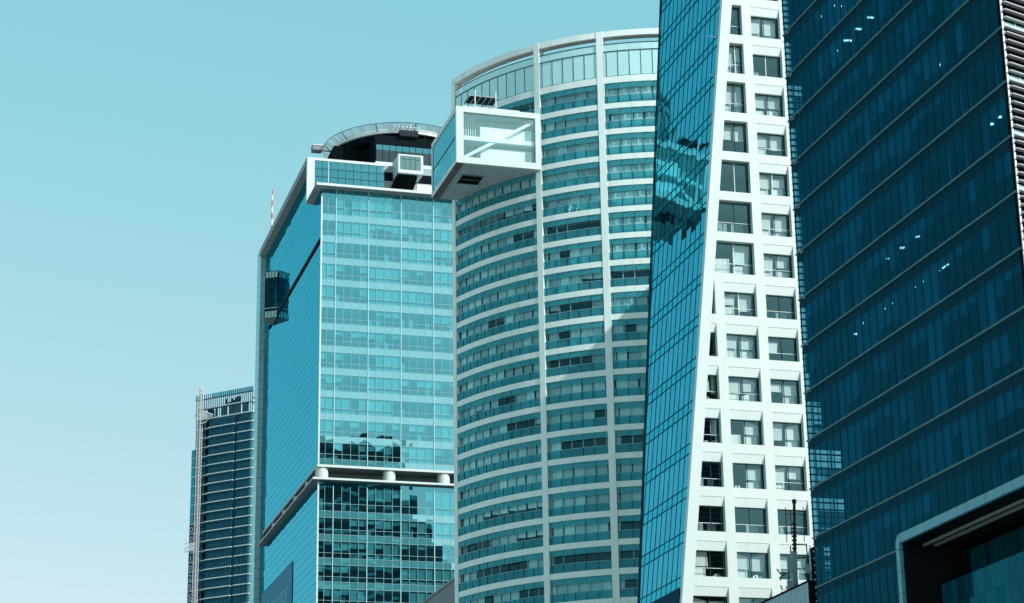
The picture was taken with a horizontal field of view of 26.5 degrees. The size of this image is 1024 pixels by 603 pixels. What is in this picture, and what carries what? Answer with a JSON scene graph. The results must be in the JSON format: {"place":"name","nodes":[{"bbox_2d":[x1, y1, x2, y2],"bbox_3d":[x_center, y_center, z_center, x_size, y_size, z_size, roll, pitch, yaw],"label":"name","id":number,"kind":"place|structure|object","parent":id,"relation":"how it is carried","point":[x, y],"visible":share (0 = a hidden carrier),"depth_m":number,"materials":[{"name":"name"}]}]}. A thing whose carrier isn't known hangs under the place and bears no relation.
{"place":"outdoors","nodes":[
{"label":"outdoors","id":0,"kind":"place"},
{"bbox_2d":[0,0,660,602],"label":"sky","id":1,"kind":"structure","parent":0,"point":[144,144],"materials":[{"name":"blue"}]},
{"bbox_2d":[250,122,454,602],"bbox_3d":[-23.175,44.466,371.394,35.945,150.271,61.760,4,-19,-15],"label":"office tower","id":2,"kind":"structure","parent":0,"point":[353,478],"depth_m":356.43,"materials":[{"name":"blue glass"}]},
{"bbox_2d":[271,181,272,226],"bbox_3d":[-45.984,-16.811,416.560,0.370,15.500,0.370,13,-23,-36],"label":"lightning mast","id":3,"kind":"object","parent":2,"relation":"on","point":[272,207],"visible":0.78,"depth_m":416.75,"materials":[{"name":"white metal"}]},
{"bbox_2d":[318,552,331,564],"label":"window","id":4,"kind":"structure","parent":2,"relation":"in","point":[321,560],"depth_m":339.04,"materials":[{"name":"teal glass"}]},
{"bbox_2d":[318,565,331,588],"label":"window","id":5,"kind":"structure","parent":2,"relation":"in","point":[321,584],"depth_m":338.14,"materials":[{"name":"teal glass"}]},
{"bbox_2d":[319,442,332,464],"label":"window","id":6,"kind":"structure","parent":2,"relation":"in","point":[322,460],"depth_m":344.05,"materials":[{"name":"teal glass"}]},
{"bbox_2d":[319,498,332,517],"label":"window","id":7,"kind":"structure","parent":2,"relation":"in","point":[322,513],"depth_m":341.54,"materials":[{"name":"teal glass"}]},
{"bbox_2d":[319,517,332,540],"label":"window","id":8,"kind":"structure","parent":2,"relation":"in","point":[322,537],"depth_m":340.29,"materials":[{"name":"teal glass"}]},
{"bbox_2d":[320,419,333,442],"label":"window","id":9,"kind":"structure","parent":2,"relation":"in","point":[328,424],"depth_m":345.82,"materials":[{"name":"teal glass"}]},
{"bbox_2d":[320,397,333,419],"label":"window","id":10,"kind":"structure","parent":2,"relation":"in","point":[329,415],"depth_m":347.00,"materials":[{"name":"teal glass"}]},
{"bbox_2d":[320,375,333,396],"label":"window","id":11,"kind":"structure","parent":2,"relation":"in","point":[329,379],"depth_m":348.27,"materials":[{"name":"teal glass"}]},
{"bbox_2d":[321,352,333,374],"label":"window","id":12,"kind":"structure","parent":2,"relation":"in","point":[324,370],"depth_m":348.78,"materials":[{"name":"teal glass"}]},
{"bbox_2d":[321,333,333,351],"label":"window","id":13,"kind":"structure","parent":2,"relation":"in","point":[324,348],"depth_m":349.89,"materials":[{"name":"teal glass"}]},
{"bbox_2d":[323,588,331,602],"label":"window","id":14,"kind":"structure","parent":2,"relation":"in","point":[326,592],"depth_m":337.81,"materials":[{"name":"teal glass"}]},
{"bbox_2d":[321,318,334,329],"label":"window","id":15,"kind":"structure","parent":2,"relation":"in","point":[328,326],"depth_m":351.00,"materials":[{"name":"teal glass"}]},
{"bbox_2d":[321,286,334,307],"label":"window","id":16,"kind":"structure","parent":2,"relation":"in","point":[330,303],"depth_m":352.72,"materials":[{"name":"teal glass"}]},
{"bbox_2d":[322,263,334,285],"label":"window","id":17,"kind":"structure","parent":2,"relation":"in","point":[330,281],"depth_m":353.84,"materials":[{"name":"teal glass"}]},
{"bbox_2d":[322,242,334,263],"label":"window","id":18,"kind":"structure","parent":2,"relation":"in","point":[330,259],"depth_m":355.06,"materials":[{"name":"teal glass"}]},
{"bbox_2d":[322,230,335,241],"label":"window","id":19,"kind":"structure","parent":2,"relation":"in","point":[325,238],"depth_m":355.66,"materials":[{"name":"teal glass"}]},
{"bbox_2d":[323,206,335,220],"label":"window","id":20,"kind":"structure","parent":2,"relation":"in","point":[332,217],"depth_m":356.88,"materials":[{"name":"teal glass"}]},
{"bbox_2d":[332,588,364,602],"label":"window","id":21,"kind":"structure","parent":2,"relation":"in","point":[335,593],"depth_m":338.71,"materials":[{"name":"teal glass"}]},
{"bbox_2d":[332,541,365,565],"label":"window","id":22,"kind":"structure","parent":2,"relation":"in","point":[335,545],"depth_m":340.54,"materials":[{"name":"teal glass"}]},
{"bbox_2d":[332,565,365,589],"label":"window","id":23,"kind":"structure","parent":2,"relation":"in","point":[344,569],"depth_m":339.21,"materials":[{"name":"teal glass"}]},
{"bbox_2d":[332,518,366,542],"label":"window","id":24,"kind":"structure","parent":2,"relation":"in","point":[335,537],"depth_m":341.54,"materials":[{"name":"teal glass"}]},
{"bbox_2d":[333,443,366,466],"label":"window","id":25,"kind":"structure","parent":2,"relation":"in","point":[362,448],"depth_m":345.31,"materials":[{"name":"teal glass"}]},
{"bbox_2d":[333,420,366,444],"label":"window","id":26,"kind":"structure","parent":2,"relation":"in","point":[336,439],"depth_m":346.41,"materials":[{"name":"teal glass"}]},
{"bbox_2d":[333,486,366,518],"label":"window","id":27,"kind":"structure","parent":2,"relation":"in","point":[343,513],"depth_m":342.54,"materials":[{"name":"teal glass"}]},
{"bbox_2d":[334,397,366,421],"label":"window","id":28,"kind":"structure","parent":2,"relation":"in","point":[345,416],"depth_m":347.76,"materials":[{"name":"teal glass"}]},
{"bbox_2d":[334,374,366,398],"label":"window","id":29,"kind":"structure","parent":2,"relation":"in","point":[339,394],"depth_m":348.78,"materials":[{"name":"teal glass"}]},
{"bbox_2d":[334,352,367,376],"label":"window","id":30,"kind":"structure","parent":2,"relation":"in","point":[337,371],"depth_m":349.89,"materials":[{"name":"teal glass"}]},
{"bbox_2d":[334,331,367,353],"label":"window","id":31,"kind":"structure","parent":2,"relation":"in","point":[339,349],"depth_m":351.18,"materials":[{"name":"teal glass"}]},
{"bbox_2d":[335,308,367,331],"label":"window","id":32,"kind":"structure","parent":2,"relation":"in","point":[343,327],"depth_m":352.03,"materials":[{"name":"teal glass"}]},
{"bbox_2d":[335,286,367,309],"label":"window","id":33,"kind":"structure","parent":2,"relation":"in","point":[363,292],"depth_m":353.37,"materials":[{"name":"teal glass"}]},
{"bbox_2d":[335,264,367,287],"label":"window","id":34,"kind":"structure","parent":2,"relation":"in","point":[344,283],"depth_m":354.62,"materials":[{"name":"teal glass"}]},
{"bbox_2d":[335,244,367,266],"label":"window","id":35,"kind":"structure","parent":2,"relation":"in","point":[342,261],"depth_m":355.58,"materials":[{"name":"teal glass"}]},
{"bbox_2d":[336,222,367,244],"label":"window","id":36,"kind":"structure","parent":2,"relation":"in","point":[363,240],"depth_m":357.23,"materials":[{"name":"teal glass"}]},
{"bbox_2d":[336,190,367,223],"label":"window","id":37,"kind":"structure","parent":2,"relation":"in","point":[363,218],"depth_m":358.71,"materials":[{"name":"teal glass"}]},
{"bbox_2d":[366,543,399,567],"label":"window","id":38,"kind":"structure","parent":2,"relation":"in","point":[370,561],"depth_m":342.04,"materials":[{"name":"teal glass"}]},
{"bbox_2d":[366,566,399,590],"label":"window","id":39,"kind":"structure","parent":2,"relation":"in","point":[369,586],"depth_m":340.37,"materials":[{"name":"teal glass"}]},
{"bbox_2d":[367,520,399,543],"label":"window","id":40,"kind":"structure","parent":2,"relation":"in","point":[378,524],"depth_m":343.12,"materials":[{"name":"teal glass"}]},
{"bbox_2d":[367,444,400,467],"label":"window","id":41,"kind":"structure","parent":2,"relation":"in","point":[387,450],"depth_m":346.92,"materials":[{"name":"teal glass"}]},
{"bbox_2d":[367,422,400,446],"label":"window","id":42,"kind":"structure","parent":2,"relation":"in","point":[370,426],"depth_m":347.93,"materials":[{"name":"teal glass"}]},
{"bbox_2d":[367,399,400,423],"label":"window","id":43,"kind":"structure","parent":2,"relation":"in","point":[379,418],"depth_m":349.21,"materials":[{"name":"teal glass"}]},
{"bbox_2d":[367,378,400,400],"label":"window","id":44,"kind":"structure","parent":2,"relation":"in","point":[379,395],"depth_m":350.41,"materials":[{"name":"teal glass"}]},
{"bbox_2d":[367,488,400,520],"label":"window","id":45,"kind":"structure","parent":2,"relation":"in","point":[370,492],"depth_m":344.55,"materials":[{"name":"teal glass"}]},
{"bbox_2d":[368,355,400,378],"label":"window","id":46,"kind":"structure","parent":2,"relation":"in","point":[387,373],"depth_m":351.69,"materials":[{"name":"teal glass"}]},
{"bbox_2d":[368,333,400,356],"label":"window","id":47,"kind":"structure","parent":2,"relation":"in","point":[371,351],"depth_m":352.72,"materials":[{"name":"teal glass"}]},
{"bbox_2d":[368,310,400,334],"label":"window","id":48,"kind":"structure","parent":2,"relation":"in","point":[372,329],"depth_m":353.84,"materials":[{"name":"teal glass"}]},
{"bbox_2d":[368,288,400,312],"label":"window","id":49,"kind":"structure","parent":2,"relation":"in","point":[388,307],"depth_m":355.14,"materials":[{"name":"teal glass"}]},
{"bbox_2d":[368,266,400,290],"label":"window","id":50,"kind":"structure","parent":2,"relation":"in","point":[379,284],"depth_m":356.27,"materials":[{"name":"teal glass"}]},
{"bbox_2d":[368,245,400,268],"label":"window","id":51,"kind":"structure","parent":2,"relation":"in","point":[371,263],"depth_m":356.97,"materials":[{"name":"teal glass"}]},
{"bbox_2d":[368,223,400,247],"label":"window","id":52,"kind":"structure","parent":2,"relation":"in","point":[396,230],"depth_m":358.54,"materials":[{"name":"teal glass"}]},
{"bbox_2d":[368,194,400,225],"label":"window","id":53,"kind":"structure","parent":2,"relation":"in","point":[372,219],"depth_m":359.94,"materials":[{"name":"teal glass"}]},
{"bbox_2d":[376,150,430,165],"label":"glass railing","id":54,"kind":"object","parent":2,"relation":"in","point":[393,154],"depth_m":379.99,"materials":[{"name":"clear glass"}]},
{"bbox_2d":[400,591,432,602],"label":"window","id":55,"kind":"structure","parent":2,"relation":"in","point":[413,596],"depth_m":341.54,"materials":[{"name":"teal glass"}]},
{"bbox_2d":[401,335,432,358],"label":"window","id":56,"kind":"structure","parent":2,"relation":"in","point":[404,353],"depth_m":353.84,"materials":[{"name":"teal glass"}]},
{"bbox_2d":[401,314,432,336],"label":"window","id":57,"kind":"structure","parent":2,"relation":"in","point":[404,331],"depth_m":355.23,"materials":[{"name":"teal glass"}]},
{"bbox_2d":[401,292,432,314],"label":"window","id":58,"kind":"structure","parent":2,"relation":"in","point":[412,308],"depth_m":356.53,"materials":[{"name":"teal glass"}]},
{"bbox_2d":[401,270,432,292],"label":"window","id":59,"kind":"structure","parent":2,"relation":"in","point":[404,274],"depth_m":357.49,"materials":[{"name":"teal glass"}]},
{"bbox_2d":[401,249,432,271],"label":"window","id":60,"kind":"structure","parent":2,"relation":"in","point":[412,265],"depth_m":358.89,"materials":[{"name":"teal glass"}]},
{"bbox_2d":[401,227,432,249],"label":"window","id":61,"kind":"structure","parent":2,"relation":"in","point":[404,231],"depth_m":360.03,"materials":[{"name":"teal glass"}]},
{"bbox_2d":[401,204,432,228],"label":"window","id":62,"kind":"structure","parent":2,"relation":"in","point":[406,223],"depth_m":361.04,"materials":[{"name":"teal glass"}]},
{"bbox_2d":[400,522,433,545],"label":"window","id":63,"kind":"structure","parent":2,"relation":"in","point":[404,539],"depth_m":344.55,"materials":[{"name":"teal glass"}]},
{"bbox_2d":[400,544,433,568],"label":"window","id":64,"kind":"structure","parent":2,"relation":"in","point":[403,564],"depth_m":343.12,"materials":[{"name":"teal glass"}]},
{"bbox_2d":[400,567,433,591],"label":"window","id":65,"kind":"structure","parent":2,"relation":"in","point":[404,586],"depth_m":342.29,"materials":[{"name":"teal glass"}]},
{"bbox_2d":[401,447,433,469],"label":"window","id":66,"kind":"structure","parent":2,"relation":"in","point":[412,464],"depth_m":348.53,"materials":[{"name":"teal glass"}]},
{"bbox_2d":[401,425,433,447],"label":"window","id":67,"kind":"structure","parent":2,"relation":"in","point":[404,443],"depth_m":349.38,"materials":[{"name":"teal glass"}]},
{"bbox_2d":[401,402,433,425],"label":"window","id":68,"kind":"structure","parent":2,"relation":"in","point":[404,420],"depth_m":350.32,"materials":[{"name":"teal glass"}]},
{"bbox_2d":[401,380,433,402],"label":"window","id":69,"kind":"structure","parent":2,"relation":"in","point":[406,398],"depth_m":351.78,"materials":[{"name":"teal glass"}]},
{"bbox_2d":[401,357,433,380],"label":"window","id":70,"kind":"structure","parent":2,"relation":"in","point":[404,375],"depth_m":352.81,"materials":[{"name":"teal glass"}]},
{"bbox_2d":[401,492,433,521],"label":"window","id":71,"kind":"structure","parent":2,"relation":"in","point":[429,495],"depth_m":345.56,"materials":[{"name":"teal glass"}]},
{"bbox_2d":[433,250,451,272],"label":"window","id":72,"kind":"structure","parent":2,"relation":"in","point":[436,268],"depth_m":359.94,"materials":[{"name":"teal glass"}]},
{"bbox_2d":[433,228,451,251],"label":"window","id":73,"kind":"structure","parent":2,"relation":"in","point":[444,246],"depth_m":361.26,"materials":[{"name":"teal glass"}]},
{"bbox_2d":[433,200,451,229],"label":"window","id":74,"kind":"structure","parent":2,"relation":"in","point":[436,203],"depth_m":362.41,"materials":[{"name":"teal glass"}]},
{"bbox_2d":[433,358,452,381],"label":"window","id":75,"kind":"structure","parent":2,"relation":"in","point":[445,378],"depth_m":353.76,"materials":[{"name":"teal glass"}]},
{"bbox_2d":[433,336,452,359],"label":"window","id":76,"kind":"structure","parent":2,"relation":"in","point":[436,355],"depth_m":354.97,"materials":[{"name":"teal glass"}]},
{"bbox_2d":[433,314,452,337],"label":"window","id":77,"kind":"structure","parent":2,"relation":"in","point":[436,319],"depth_m":356.53,"materials":[{"name":"teal glass"}]},
{"bbox_2d":[433,293,452,315],"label":"window","id":78,"kind":"structure","parent":2,"relation":"in","point":[444,312],"depth_m":357.23,"materials":[{"name":"teal glass"}]},
{"bbox_2d":[433,271,452,294],"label":"window","id":79,"kind":"structure","parent":2,"relation":"in","point":[444,289],"depth_m":358.80,"materials":[{"name":"teal glass"}]},
{"bbox_2d":[434,382,452,403],"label":"window","id":80,"kind":"structure","parent":2,"relation":"in","point":[437,385],"depth_m":352.81,"materials":[{"name":"teal glass"}]},
{"bbox_2d":[434,448,453,470],"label":"window","id":81,"kind":"structure","parent":2,"relation":"in","point":[437,452],"depth_m":349.21,"materials":[{"name":"teal glass"}]},
{"bbox_2d":[434,426,453,448],"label":"window","id":82,"kind":"structure","parent":2,"relation":"in","point":[445,444],"depth_m":350.75,"materials":[{"name":"teal glass"}]},
{"bbox_2d":[434,404,453,426],"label":"window","id":83,"kind":"structure","parent":2,"relation":"in","point":[445,421],"depth_m":351.86,"materials":[{"name":"teal glass"}]},
{"bbox_2d":[434,491,453,522],"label":"window","id":84,"kind":"structure","parent":2,"relation":"in","point":[446,518],"depth_m":347.25,"materials":[{"name":"teal glass"}]},
{"bbox_2d":[434,522,453,545],"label":"window","id":85,"kind":"structure","parent":2,"relation":"in","point":[446,541],"depth_m":345.82,"materials":[{"name":"teal glass"}]},
{"bbox_2d":[434,545,454,569],"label":"window","id":86,"kind":"structure","parent":2,"relation":"in","point":[437,565],"depth_m":344.22,"materials":[{"name":"teal glass"}]},
{"bbox_2d":[434,569,454,591],"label":"window","id":87,"kind":"structure","parent":2,"relation":"in","point":[437,573],"depth_m":343.71,"materials":[{"name":"teal glass"}]},
{"bbox_2d":[421,577,454,602],"bbox_3d":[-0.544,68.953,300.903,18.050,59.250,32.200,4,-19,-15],"label":"parapet block","id":88,"kind":"structure","parent":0,"point":[445,593],"depth_m":307.21,"materials":[{"name":"grey concrete"}]},
{"bbox_2d":[431,28,658,602],"bbox_3d":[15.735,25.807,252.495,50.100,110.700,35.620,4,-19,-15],"label":"apartment tower","id":89,"kind":"structure","parent":0,"point":[550,306],"depth_m":248.25,"materials":[{"name":"concrete"}]},
{"bbox_2d":[464,90,497,108],"bbox_3d":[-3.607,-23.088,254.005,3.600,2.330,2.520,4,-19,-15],"label":"roof sunshade","id":90,"kind":"object","parent":89,"relation":"on","point":[475,99],"visible":1,"depth_m":253.83,"materials":[{"name":"metal"}]},
{"bbox_2d":[760,580,816,602],"bbox_3d":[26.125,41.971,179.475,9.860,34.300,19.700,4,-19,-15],"label":"building","id":91,"kind":"structure","parent":0,"point":[805,592],"depth_m":176.24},
{"bbox_2d":[787,558,791,579],"bbox_3d":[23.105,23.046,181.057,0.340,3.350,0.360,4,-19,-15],"label":"panel antenna","id":92,"kind":"object","parent":91,"relation":"on","point":[789,567],"visible":0.78,"depth_m":181.21,"materials":[{"name":"metal"}]},
{"bbox_2d":[787,580,792,589],"bbox_3d":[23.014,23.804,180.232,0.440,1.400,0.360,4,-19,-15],"label":"panel antenna","id":93,"kind":"object","parent":91,"relation":"on","point":[789,584],"visible":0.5,"depth_m":180.17,"materials":[{"name":"metal"}]},
{"bbox_2d":[791,552,797,586],"bbox_3d":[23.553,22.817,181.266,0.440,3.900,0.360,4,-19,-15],"label":"panel antenna","id":94,"kind":"object","parent":91,"relation":"on","point":[794,568],"visible":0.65,"depth_m":181.25,"materials":[{"name":"metal"}]},
{"bbox_2d":[776,547,815,591],"bbox_3d":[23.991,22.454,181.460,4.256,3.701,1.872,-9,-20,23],"label":"rooftop equipment","id":95,"kind":"object","parent":91,"relation":"on","point":[812,571],"visible":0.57,"depth_m":181.30,"materials":[{"name":"metal"}]},
{"bbox_2d":[785,466,807,569],"bbox_3d":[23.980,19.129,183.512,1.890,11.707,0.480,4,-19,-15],"label":"antenna mast","id":96,"kind":"object","parent":91,"relation":"on","point":[794,532],"visible":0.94,"depth_m":183.35,"materials":[{"name":"metal"}]},
{"bbox_2d":[805,564,809,580],"bbox_3d":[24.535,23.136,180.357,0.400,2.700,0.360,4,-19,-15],"label":"panel antenna","id":97,"kind":"object","parent":91,"relation":"on","point":[807,569],"visible":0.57,"depth_m":180.48,"materials":[{"name":"metal"}]},
{"bbox_2d":[781,0,1023,602],"bbox_3d":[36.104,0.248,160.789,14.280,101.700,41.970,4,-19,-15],"label":"dark tower","id":98,"kind":"structure","parent":0,"point":[906,131],"depth_m":159.59,"materials":[{"name":"blue glass"}]},
{"label":"ground","id":99,"kind":"structure","parent":0,"visible":0},
{"bbox_2d":[187,386,254,602],"bbox_3d":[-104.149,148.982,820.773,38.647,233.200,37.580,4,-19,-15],"label":"distant skyscraper","id":100,"kind":"structure","parent":99,"relation":"on","point":[223,569],"depth_m":832.76,"materials":[{"name":"teal glass"}]},
{"bbox_2d":[184,386,212,602],"bbox_3d":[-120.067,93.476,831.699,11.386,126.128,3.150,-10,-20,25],"label":"construction hoist","id":101,"kind":"object","parent":100,"relation":"attached to","point":[192,546],"visible":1,"depth_m":837.28,"materials":[{"name":"metal"}]},
{"bbox_2d":[637,0,818,602],"bbox_3d":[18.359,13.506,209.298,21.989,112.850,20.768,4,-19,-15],"label":"white tower","id":102,"kind":"structure","parent":99,"relation":"on","point":[725,446],"depth_m":205.57,"materials":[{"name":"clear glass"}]},
{"bbox_2d":[695,541,725,576],"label":"window","id":103,"kind":"structure","parent":102,"relation":"in","point":[707,546],"depth_m":195.22,"materials":[{"name":"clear glass"}]},
{"bbox_2d":[693,586,728,602],"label":"window","id":104,"kind":"structure","parent":102,"relation":"in","point":[699,591],"depth_m":193.94,"materials":[{"name":"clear glass"}]},
{"bbox_2d":[698,496,723,531],"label":"window","id":105,"kind":"structure","parent":102,"relation":"in","point":[705,501],"depth_m":196.61,"materials":[{"name":"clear glass"}]},
{"bbox_2d":[700,452,721,486],"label":"window","id":106,"kind":"structure","parent":102,"relation":"in","point":[709,457],"depth_m":197.91,"materials":[{"name":"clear glass"}]},
{"bbox_2d":[704,408,719,442],"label":"window","id":107,"kind":"structure","parent":102,"relation":"in","point":[710,414],"depth_m":199.31,"materials":[{"name":"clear glass"}]},
{"bbox_2d":[706,365,717,398],"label":"window","id":108,"kind":"structure","parent":102,"relation":"in","point":[712,370],"depth_m":200.63,"materials":[{"name":"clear glass"}]},
{"bbox_2d":[710,323,715,355],"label":"window","id":109,"kind":"structure","parent":102,"relation":"in","point":[713,325],"depth_m":201.91,"materials":[{"name":"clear glass"}]},
{"bbox_2d":[715,242,752,274],"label":"window","id":110,"kind":"structure","parent":102,"relation":"in","point":[740,253],"depth_m":205.59,"materials":[{"name":"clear glass"}]},
{"bbox_2d":[717,202,750,233],"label":"window","id":111,"kind":"structure","parent":102,"relation":"in","point":[721,226],"depth_m":207.05,"materials":[{"name":"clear glass"}]},
{"bbox_2d":[723,122,746,152],"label":"window","id":112,"kind":"structure","parent":102,"relation":"in","point":[737,131],"depth_m":209.59,"materials":[{"name":"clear glass"}]},
{"bbox_2d":[725,84,744,112],"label":"window","id":113,"kind":"structure","parent":102,"relation":"in","point":[737,103],"depth_m":210.83,"materials":[{"name":"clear glass"}]},
{"bbox_2d":[727,45,742,73],"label":"window","id":114,"kind":"structure","parent":102,"relation":"in","point":[736,52],"depth_m":212.17,"materials":[{"name":"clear glass"}]},
{"bbox_2d":[722,162,748,192],"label":"window","id":115,"kind":"structure","parent":102,"relation":"in","point":[722,162],"depth_m":208.06,"materials":[{"name":"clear glass"}]},
{"bbox_2d":[731,7,740,34],"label":"window","id":116,"kind":"structure","parent":102,"relation":"in","point":[732,7],"depth_m":213.34,"materials":[{"name":"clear glass"}]},
{"bbox_2d":[724,282,755,316],"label":"window","id":117,"kind":"structure","parent":102,"relation":"in","point":[744,301],"depth_m":204.04,"materials":[{"name":"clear glass"}]},
{"bbox_2d":[726,324,757,358],"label":"window","id":118,"kind":"structure","parent":102,"relation":"in","point":[741,330],"depth_m":202.80,"materials":[{"name":"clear glass"}]},
{"bbox_2d":[728,367,759,401],"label":"window","id":119,"kind":"structure","parent":102,"relation":"in","point":[736,372],"depth_m":201.52,"materials":[{"name":"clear glass"}]},
{"bbox_2d":[730,410,761,444],"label":"window","id":120,"kind":"structure","parent":102,"relation":"in","point":[737,415],"depth_m":200.29,"materials":[{"name":"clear glass"}]},
{"bbox_2d":[732,453,764,488],"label":"window","id":121,"kind":"structure","parent":102,"relation":"in","point":[746,459],"depth_m":199.02,"materials":[{"name":"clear glass"}]},
{"bbox_2d":[734,498,766,533],"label":"window","id":122,"kind":"structure","parent":102,"relation":"in","point":[746,503],"depth_m":197.62,"materials":[{"name":"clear glass"}]},
{"bbox_2d":[736,542,768,578],"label":"window","id":123,"kind":"structure","parent":102,"relation":"in","point":[757,562],"depth_m":196.37,"materials":[{"name":"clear glass"}]},
{"bbox_2d":[738,588,771,602],"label":"window","id":124,"kind":"structure","parent":102,"relation":"in","point":[749,593],"depth_m":195.03,"materials":[{"name":"white glass"}]},
{"bbox_2d":[750,7,778,38],"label":"window","id":125,"kind":"structure","parent":102,"relation":"in","point":[768,28],"depth_m":214.09,"materials":[{"name":"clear glass"}]},
{"bbox_2d":[752,45,780,77],"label":"window","id":126,"kind":"structure","parent":102,"relation":"in","point":[762,51],"depth_m":212.69,"materials":[{"name":"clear glass"}]},
{"bbox_2d":[754,84,782,116],"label":"window","id":127,"kind":"structure","parent":102,"relation":"in","point":[767,90],"depth_m":211.55,"materials":[{"name":"white glass"}]},
{"bbox_2d":[756,123,785,154],"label":"window","id":128,"kind":"structure","parent":102,"relation":"in","point":[767,129],"depth_m":210.26,"materials":[{"name":"white glass"}]},
{"bbox_2d":[759,163,787,196],"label":"window","id":129,"kind":"structure","parent":102,"relation":"in","point":[777,185],"depth_m":208.98,"materials":[{"name":"white glass"}]},
{"bbox_2d":[761,203,789,236],"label":"window","id":130,"kind":"structure","parent":102,"relation":"in","point":[779,227],"depth_m":207.71,"materials":[{"name":"white glass"}]},
{"bbox_2d":[763,244,792,277],"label":"window","id":131,"kind":"structure","parent":102,"relation":"in","point":[778,250],"depth_m":206.40,"materials":[{"name":"white glass"}]},
{"bbox_2d":[765,285,794,319],"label":"window","id":132,"kind":"structure","parent":102,"relation":"in","point":[777,291],"depth_m":205.04,"materials":[{"name":"black glass"}]},
{"bbox_2d":[767,327,797,360],"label":"window","id":133,"kind":"structure","parent":102,"relation":"in","point":[782,333],"depth_m":203.74,"materials":[{"name":"black glass"}]},
{"bbox_2d":[770,369,799,403],"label":"window","id":134,"kind":"structure","parent":102,"relation":"in","point":[789,391],"depth_m":202.65,"materials":[{"name":"white glass"}]},
{"bbox_2d":[772,412,802,446],"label":"window","id":135,"kind":"structure","parent":102,"relation":"in","point":[791,432],"depth_m":201.37,"materials":[{"name":"white glass"}]},
{"bbox_2d":[774,456,804,490],"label":"window","id":136,"kind":"structure","parent":102,"relation":"in","point":[783,461],"depth_m":199.95,"materials":[{"name":"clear glass"}]},
{"bbox_2d":[777,500,807,535],"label":"window","id":137,"kind":"structure","parent":102,"relation":"in","point":[781,504],"depth_m":198.73,"materials":[{"name":"black glass"}]},
{"bbox_2d":[779,544,809,579],"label":"window","id":138,"kind":"structure","parent":102,"relation":"in","point":[784,549],"depth_m":197.47,"materials":[{"name":"white glass"}]}
]}

